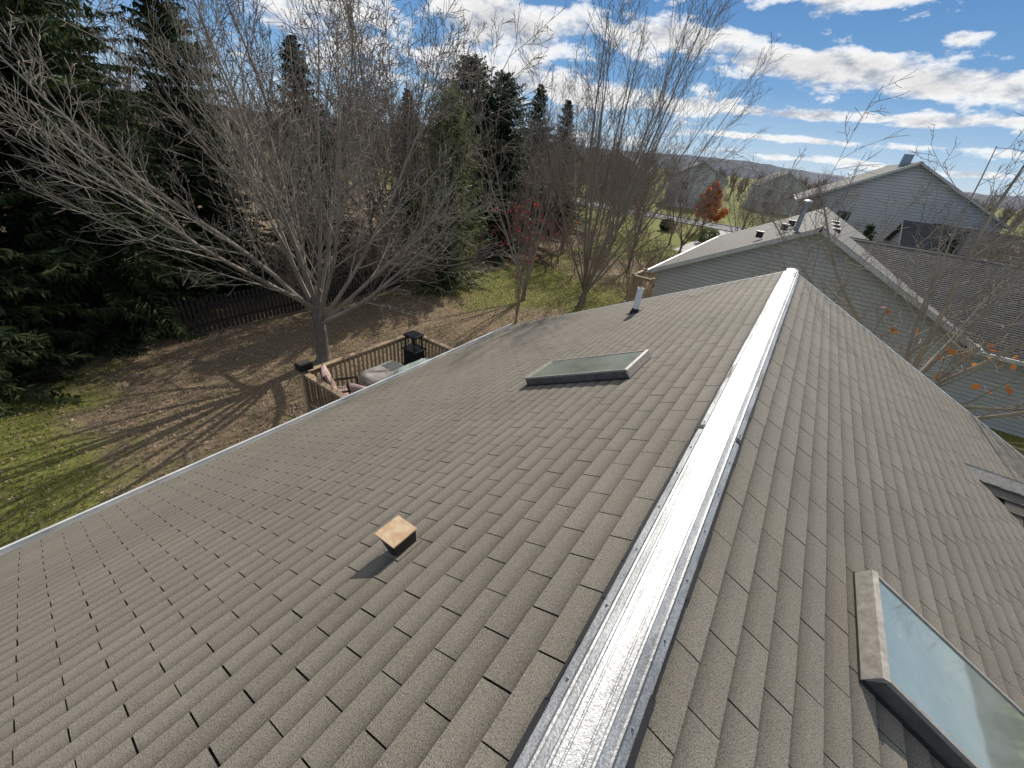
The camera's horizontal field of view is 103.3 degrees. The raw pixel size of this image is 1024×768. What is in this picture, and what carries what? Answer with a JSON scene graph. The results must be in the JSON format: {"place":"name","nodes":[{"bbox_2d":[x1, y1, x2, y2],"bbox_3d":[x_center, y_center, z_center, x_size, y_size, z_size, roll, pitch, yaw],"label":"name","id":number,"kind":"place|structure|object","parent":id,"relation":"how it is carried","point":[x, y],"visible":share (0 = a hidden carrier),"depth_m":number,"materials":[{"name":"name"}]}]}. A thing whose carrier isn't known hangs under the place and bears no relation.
{"place":"outdoors","nodes":[
{"label":"outdoors","id":0,"kind":"place"},
{"bbox_2d":[0,261,652,536],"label":"grass","id":1,"kind":"structure","parent":0,"point":[530,319],"depth_m":12.23,"materials":[{"name":"green plant"}]},
{"bbox_2d":[0,268,1023,767],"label":"house","id":2,"kind":"structure","parent":0,"point":[772,520],"depth_m":2.11,"materials":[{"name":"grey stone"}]},
{"bbox_2d":[0,120,1023,547],"bbox_3d":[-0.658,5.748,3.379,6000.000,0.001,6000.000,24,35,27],"label":"ground","id":3,"kind":"structure","parent":0,"point":[132,468],"depth_m":11.77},
{"bbox_2d":[0,226,127,419],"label":"spruce tree","id":4,"kind":"object","parent":3,"relation":"on","point":[10,335],"visible":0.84,"depth_m":10.25,"materials":[{"name":"green plant"}]},
{"bbox_2d":[0,109,177,359],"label":"spruce tree","id":5,"kind":"object","parent":3,"relation":"on","point":[27,284],"visible":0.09,"depth_m":12.00,"materials":[{"name":"green plant"}]},
{"bbox_2d":[0,0,219,271],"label":"bare tree","id":6,"kind":"object","parent":3,"relation":"on","point":[128,79],"visible":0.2,"depth_m":11.49,"materials":[{"name":"grey plant"}]},
{"bbox_2d":[0,0,235,373],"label":"spruce tree","id":7,"kind":"object","parent":3,"relation":"on","point":[43,218],"visible":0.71,"depth_m":11.22,"materials":[{"name":"green plant"}]},
{"bbox_2d":[0,0,246,324],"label":"spruce tree","id":8,"kind":"object","parent":3,"relation":"on","point":[136,155],"visible":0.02,"depth_m":15.07,"materials":[{"name":"green plant"}]},
{"bbox_2d":[110,0,303,308],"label":"spruce tree","id":9,"kind":"object","parent":3,"relation":"on","point":[207,212],"visible":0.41,"depth_m":14.81,"materials":[{"name":"green plant"}]},
{"bbox_2d":[71,0,343,257],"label":"bare tree","id":10,"kind":"object","parent":3,"relation":"on","point":[143,72],"visible":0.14,"depth_m":15.36,"materials":[{"name":"grey plant"}]},
{"bbox_2d":[0,0,527,362],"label":"bare tree","id":11,"kind":"object","parent":3,"relation":"on","point":[314,304],"visible":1,"depth_m":9.59,"materials":[{"name":"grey plant"}]},
{"bbox_2d":[167,262,406,337],"bbox_3d":[-8.261,-3.853,16.942,0.080,1.200,10.040,24,35,27],"label":"picket fence","id":12,"kind":"object","parent":3,"relation":"on","point":[198,325],"visible":0.66,"depth_m":15.06,"materials":[{"name":"brown wood"}]},
{"bbox_2d":[242,212,366,314],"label":"leafless sapling","id":13,"kind":"object","parent":3,"relation":"on","point":[289,278],"visible":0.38,"depth_m":15.13,"materials":[{"name":"grey plant"}]},
{"bbox_2d":[158,0,459,286],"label":"bare tree","id":14,"kind":"object","parent":3,"relation":"on","point":[291,96],"visible":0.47,"depth_m":15.39,"materials":[{"name":"grey plant"}]},
{"bbox_2d":[249,35,380,275],"bbox_3d":[-10.193,-10.371,20.161,6.401,10.984,6.466,-14,36,-31],"label":"spruce tree","id":15,"kind":"object","parent":3,"relation":"on","point":[309,169],"visible":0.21,"depth_m":19.52,"materials":[{"name":"green plant"}]},
{"bbox_2d":[0,248,655,545],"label":"fallen leaves","id":16,"kind":"object","parent":3,"relation":"on","point":[16,537],"visible":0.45,"depth_m":12.12,"materials":[{"name":"brown plant"}]},
{"bbox_2d":[301,181,412,283],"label":"leafless sapling","id":17,"kind":"object","parent":3,"relation":"on","point":[364,220],"visible":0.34,"depth_m":18.25,"materials":[{"name":"grey plant"}]},
{"bbox_2d":[245,1,484,258],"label":"bare tree","id":18,"kind":"object","parent":3,"relation":"on","point":[378,113],"visible":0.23,"depth_m":20.51,"materials":[{"name":"grey plant"}]},
{"bbox_2d":[299,182,436,302],"bbox_3d":[-5.950,-5.819,17.211,5.236,5.092,4.926,-2,31,-15],"label":"leafless sapling","id":19,"kind":"object","parent":3,"relation":"on","point":[377,259],"visible":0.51,"depth_m":16.85,"materials":[{"name":"grey plant"}]},
{"bbox_2d":[301,329,453,412],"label":"deck","id":20,"kind":"structure","parent":3,"relation":"on","point":[315,402],"depth_m":9.80,"materials":[{"name":"brown wood"}]},
{"bbox_2d":[294,359,312,372],"bbox_3d":[-4.587,-0.405,8.932,0.220,0.175,0.300,24,35,27],"label":"planter box","id":21,"kind":"object","parent":20,"relation":"on","point":[304,365],"visible":1,"depth_m":8.86,"materials":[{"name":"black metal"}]},
{"bbox_2d":[321,364,358,399],"bbox_3d":[-3.895,0.101,9.306,0.756,1.075,0.650,-8,33,-24],"label":"patio chair","id":22,"kind":"object","parent":20,"relation":"on","point":[327,378],"visible":0.36,"depth_m":9.08,"materials":[{"name":"fabric"}]},
{"bbox_2d":[346,383,367,393],"bbox_3d":[-3.140,0.350,9.030,0.650,1.075,0.756,13,31,10],"label":"patio chair","id":23,"kind":"object","parent":20,"relation":"on","point":[352,387],"visible":0.09,"depth_m":8.51,"materials":[{"name":"pink fabric"}]},
{"bbox_2d":[359,360,403,385],"bbox_3d":[-3.156,-0.086,10.246,0.937,0.594,1.231,24,35,27],"label":"covered table","id":24,"kind":"object","parent":20,"relation":"on","point":[376,374],"visible":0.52,"depth_m":9.97,"materials":[{"name":"beige fabric"}]},
{"bbox_2d":[394,358,429,373],"bbox_3d":[-2.164,-0.052,10.300,1.420,0.675,1.350,24,35,27],"label":"patio table","id":25,"kind":"object","parent":20,"relation":"on","point":[408,366],"visible":0.11,"depth_m":10.30,"materials":[{"name":"white glass"}]},
{"bbox_2d":[401,330,426,365],"bbox_3d":[-2.657,-0.811,10.995,0.520,1.180,0.440,24,35,27],"label":"patio fireplace","id":26,"kind":"object","parent":20,"relation":"on","point":[413,351],"visible":0.82,"depth_m":10.82,"materials":[{"name":"black metal"}]},
{"bbox_2d":[270,4,494,258],"bbox_3d":[-5.782,-13.358,22.399,10.724,12.858,9.157,7,30,2],"label":"bare tree","id":27,"kind":"object","parent":3,"relation":"on","point":[397,106],"visible":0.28,"depth_m":21.59,"materials":[{"name":"grey plant"}]},
{"bbox_2d":[373,88,428,237],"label":"spruce tree","id":28,"kind":"object","parent":3,"relation":"on","point":[408,212],"visible":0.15,"depth_m":29.04,"materials":[{"name":"green plant"}]},
{"bbox_2d":[377,222,447,295],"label":"leafless sapling","id":29,"kind":"object","parent":3,"relation":"on","point":[427,274],"visible":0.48,"depth_m":18.83,"materials":[{"name":"brown plant"}]},
{"bbox_2d":[259,0,566,275],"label":"bare tree","id":30,"kind":"object","parent":3,"relation":"on","point":[386,69],"visible":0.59,"depth_m":17.56,"materials":[{"name":"grey plant"}]},
{"bbox_2d":[396,86,504,293],"bbox_3d":[-2.992,-8.767,19.350,4.947,8.914,5.292,24,35,27],"label":"pine tree","id":31,"kind":"object","parent":3,"relation":"on","point":[446,273],"visible":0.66,"depth_m":19.08,"materials":[{"name":"green plant"}]},
{"bbox_2d":[377,54,543,273],"bbox_3d":[-2.908,-13.575,26.325,11.698,12.662,11.412,20,33,19],"label":"spruce tree","id":32,"kind":"object","parent":3,"relation":"on","point":[499,142],"visible":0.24,"depth_m":24.91,"materials":[{"name":"green plant"}]},
{"bbox_2d":[436,206,504,274],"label":"leafless sapling","id":33,"kind":"object","parent":3,"relation":"on","point":[479,237],"visible":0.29,"depth_m":22.63,"materials":[{"name":"brown plant"}]},
{"bbox_2d":[439,69,561,265],"bbox_3d":[-1.011,-14.284,28.191,11.344,12.279,11.066,-2,32,-16],"label":"spruce tree","id":34,"kind":"object","parent":3,"relation":"on","point":[508,125],"visible":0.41,"depth_m":26.57,"materials":[{"name":"green plant"}]},
{"bbox_2d":[448,51,605,300],"bbox_3d":[0.113,-9.082,18.896,6.622,10.148,6.216,5,30,-3],"label":"bare tree","id":35,"kind":"object","parent":3,"relation":"on","point":[544,221],"visible":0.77,"depth_m":18.09,"materials":[{"name":"brown plant"}]},
{"bbox_2d":[491,79,571,208],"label":"tree","id":36,"kind":"object","parent":3,"relation":"on","point":[535,124],"visible":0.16,"depth_m":30.42,"materials":[{"name":"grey plant"}]},
{"bbox_2d":[494,84,582,324],"bbox_3d":[0.783,-5.947,15.125,3.144,8.704,3.466,24,35,27],"label":"red leaf tree","id":37,"kind":"object","parent":3,"relation":"on","point":[516,222],"visible":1,"depth_m":14.96,"materials":[{"name":"grey plant"}]},
{"bbox_2d":[509,84,568,234],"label":"spruce tree","id":38,"kind":"object","parent":3,"relation":"on","point":[539,111],"visible":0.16,"depth_m":33.84,"materials":[{"name":"green plant"}]},
{"bbox_2d":[523,213,580,273],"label":"leafless sapling","id":39,"kind":"object","parent":3,"relation":"on","point":[549,248],"visible":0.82,"depth_m":24.50,"materials":[{"name":"brown plant"}]},
{"bbox_2d":[532,100,588,233],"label":"spruce tree","id":40,"kind":"object","parent":3,"relation":"on","point":[569,105],"visible":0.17,"depth_m":36.44,"materials":[{"name":"green plant"}]},
{"bbox_2d":[516,107,604,232],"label":"bare tree","id":41,"kind":"object","parent":3,"relation":"on","point":[580,134],"visible":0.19,"depth_m":33.82,"materials":[{"name":"brown plant"}]},
{"bbox_2d":[103,43,1023,233],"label":"wood","id":42,"kind":"object","parent":3,"relation":"on","point":[722,174],"visible":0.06,"depth_m":48.81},
{"bbox_2d":[519,120,615,248],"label":"bare tree","id":43,"kind":"object","parent":3,"relation":"on","point":[579,181],"visible":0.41,"depth_m":30.04,"materials":[{"name":"brown plant"}]},
{"bbox_2d":[536,199,601,263],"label":"leafless sapling","id":44,"kind":"object","parent":3,"relation":"on","point":[571,216],"visible":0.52,"depth_m":26.97,"materials":[{"name":"brown plant"}]},
{"bbox_2d":[554,217,616,274],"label":"leafless sapling","id":45,"kind":"object","parent":3,"relation":"on","point":[568,245],"visible":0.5,"depth_m":24.85,"materials":[{"name":"brown plant"}]},
{"bbox_2d":[426,173,747,228],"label":"kerb","id":46,"kind":"structure","parent":3,"relation":"on","point":[686,218],"depth_m":58.53,"materials":[{"name":"concrete"}]},
{"bbox_2d":[563,205,646,279],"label":"leafless sapling","id":47,"kind":"object","parent":3,"relation":"on","point":[599,245],"visible":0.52,"depth_m":22.84,"materials":[{"name":"brown plant"}]},
{"bbox_2d":[591,154,649,201],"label":"house","id":48,"kind":"structure","parent":3,"relation":"on","point":[626,180],"depth_m":74.24,"materials":[{"name":"white plastic"}]},
{"bbox_2d":[588,157,672,251],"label":"bare tree","id":49,"kind":"object","parent":3,"relation":"on","point":[615,197],"visible":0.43,"depth_m":31.16,"materials":[{"name":"brown plant"}]},
{"bbox_2d":[590,227,674,299],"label":"leafless sapling","id":50,"kind":"object","parent":3,"relation":"on","point":[626,272],"visible":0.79,"depth_m":21.36,"materials":[{"name":"brown plant"}]},
{"bbox_2d":[589,169,687,268],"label":"bare tree","id":51,"kind":"object","parent":3,"relation":"on","point":[641,211],"visible":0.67,"depth_m":26.77,"materials":[{"name":"brown plant"}]},
{"bbox_2d":[496,0,791,307],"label":"bare tree","id":52,"kind":"object","parent":3,"relation":"on","point":[586,284],"visible":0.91,"depth_m":16.57,"materials":[{"name":"grey plant"}]},
{"bbox_2d":[599,109,690,240],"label":"bare tree","id":53,"kind":"object","parent":3,"relation":"on","point":[621,152],"visible":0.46,"depth_m":34.24,"materials":[{"name":"brown plant"}]},
{"bbox_2d":[622,228,674,273],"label":"leafless sapling","id":54,"kind":"object","parent":3,"relation":"on","point":[657,241],"visible":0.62,"depth_m":25.80,"materials":[{"name":"brown plant"}]},
{"bbox_2d":[577,203,730,231],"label":"kerb","id":55,"kind":"structure","parent":3,"relation":"on","point":[682,222],"depth_m":53.74,"materials":[{"name":"concrete"}]},
{"bbox_2d":[608,132,705,232],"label":"bare tree","id":56,"kind":"object","parent":3,"relation":"on","point":[658,177],"visible":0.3,"depth_m":40.88,"materials":[{"name":"brown plant"}]},
{"bbox_2d":[629,233,684,288],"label":"leafless sapling","id":57,"kind":"object","parent":3,"relation":"on","point":[657,262],"visible":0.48,"depth_m":23.39,"materials":[{"name":"brown plant"}]},
{"bbox_2d":[659,218,674,230],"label":"shrub","id":58,"kind":"object","parent":3,"relation":"on","point":[663,227],"visible":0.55,"depth_m":46.31,"materials":[{"name":"green plant"}]},
{"bbox_2d":[648,133,721,244],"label":"bare tree","id":59,"kind":"object","parent":3,"relation":"on","point":[668,210],"visible":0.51,"depth_m":36.53,"materials":[{"name":"brown plant"}]},
{"bbox_2d":[641,160,736,254],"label":"bare tree","id":60,"kind":"object","parent":3,"relation":"on","point":[695,216],"visible":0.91,"depth_m":29.67,"materials":[{"name":"brown plant"}]},
{"bbox_2d":[697,227,719,243],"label":"shrub","id":61,"kind":"object","parent":3,"relation":"on","point":[712,233],"visible":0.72,"depth_m":40.65,"materials":[{"name":"green plant"}]},
{"bbox_2d":[695,180,729,231],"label":"orange tree","id":62,"kind":"object","parent":3,"relation":"on","point":[717,218],"visible":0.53,"depth_m":46.18,"materials":[{"name":"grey plant"}]},
{"bbox_2d":[712,151,791,233],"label":"bare tree","id":63,"kind":"object","parent":3,"relation":"on","point":[741,202],"visible":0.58,"depth_m":36.96,"materials":[{"name":"brown plant"}]},
{"bbox_2d":[726,153,832,233],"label":"bare tree","id":64,"kind":"object","parent":3,"relation":"on","point":[764,211],"visible":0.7,"depth_m":31.64,"materials":[{"name":"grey plant"}]},
{"bbox_2d":[752,169,865,232],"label":"bare tree","id":65,"kind":"object","parent":3,"relation":"on","point":[808,210],"visible":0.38,"depth_m":31.36,"materials":[{"name":"grey plant"}]},
{"bbox_2d":[861,222,876,239],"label":"evergreen tree","id":66,"kind":"object","parent":3,"relation":"on","point":[867,232],"visible":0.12,"depth_m":27.15,"materials":[{"name":"green plant"}]},
{"bbox_2d":[716,69,1023,454],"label":"bare tree","id":67,"kind":"object","parent":3,"relation":"on","point":[939,322],"visible":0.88,"depth_m":8.89,"materials":[{"name":"brown plant"}]},
{"bbox_2d":[789,154,1023,262],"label":"house","id":68,"kind":"structure","parent":3,"relation":"on","point":[902,178],"depth_m":29.97,"materials":[{"name":"grey"}]},
{"bbox_2d":[836,209,853,222],"bbox_3d":[26.366,-13.167,32.496,1.100,1.500,0.070,22,34,24],"label":"window","id":69,"kind":"structure","parent":68,"relation":"in","point":[843,216],"depth_m":32.26,"materials":[{"name":"black glass"}]},
{"bbox_2d":[936,233,958,252],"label":"evergreen tree","id":70,"kind":"object","parent":3,"relation":"on","point":[955,244],"visible":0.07,"depth_m":24.26,"materials":[{"name":"green plant"}]},
{"bbox_2d":[964,188,1023,264],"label":"bare tree","id":71,"kind":"object","parent":3,"relation":"on","point":[983,238],"visible":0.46,"depth_m":22.05,"materials":[{"name":"grey plant"}]},
{"bbox_2d":[985,291,1023,384],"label":"bare tree","id":72,"kind":"object","parent":3,"relation":"on","point":[1021,339],"visible":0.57,"depth_m":10.91,"materials":[{"name":"grey plant"}]},
{"bbox_2d":[7,0,1023,195],"label":"sky","id":73,"kind":"structure","parent":0,"point":[967,56],"materials":[{"name":"blue"}]},
{"bbox_2d":[105,88,1023,210],"bbox_3d":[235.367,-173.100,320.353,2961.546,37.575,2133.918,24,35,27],"label":"hills","id":74,"kind":"structure","parent":0,"point":[813,176],"depth_m":572.72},
{"bbox_2d":[577,200,741,231],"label":"road","id":75,"kind":"structure","parent":0,"point":[723,227],"depth_m":56.25,"materials":[{"name":"grey asphalt"}]},
{"bbox_2d":[663,161,728,208],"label":"tree","id":76,"kind":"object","parent":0,"point":[709,181],"depth_m":72.50,"materials":[{"name":"grey plant"}]},
{"bbox_2d":[674,230,731,251],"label":"driveway","id":77,"kind":"structure","parent":0,"point":[688,246],"depth_m":40.45,"materials":[{"name":"concrete"}]},
{"bbox_2d":[746,171,807,214],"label":"house","id":78,"kind":"structure","parent":0,"point":[796,183],"depth_m":83.32,"materials":[{"name":"white plastic"}]},
{"bbox_2d":[646,199,1023,437],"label":"house","id":79,"kind":"structure","parent":0,"point":[725,258],"depth_m":14.60,"materials":[{"name":"grey plastic"}]},
{"bbox_2d":[624,268,655,301],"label":"deck","id":80,"kind":"structure","parent":79,"relation":"attached to","point":[638,278],"depth_m":17.08,"materials":[{"name":"brown wood"}]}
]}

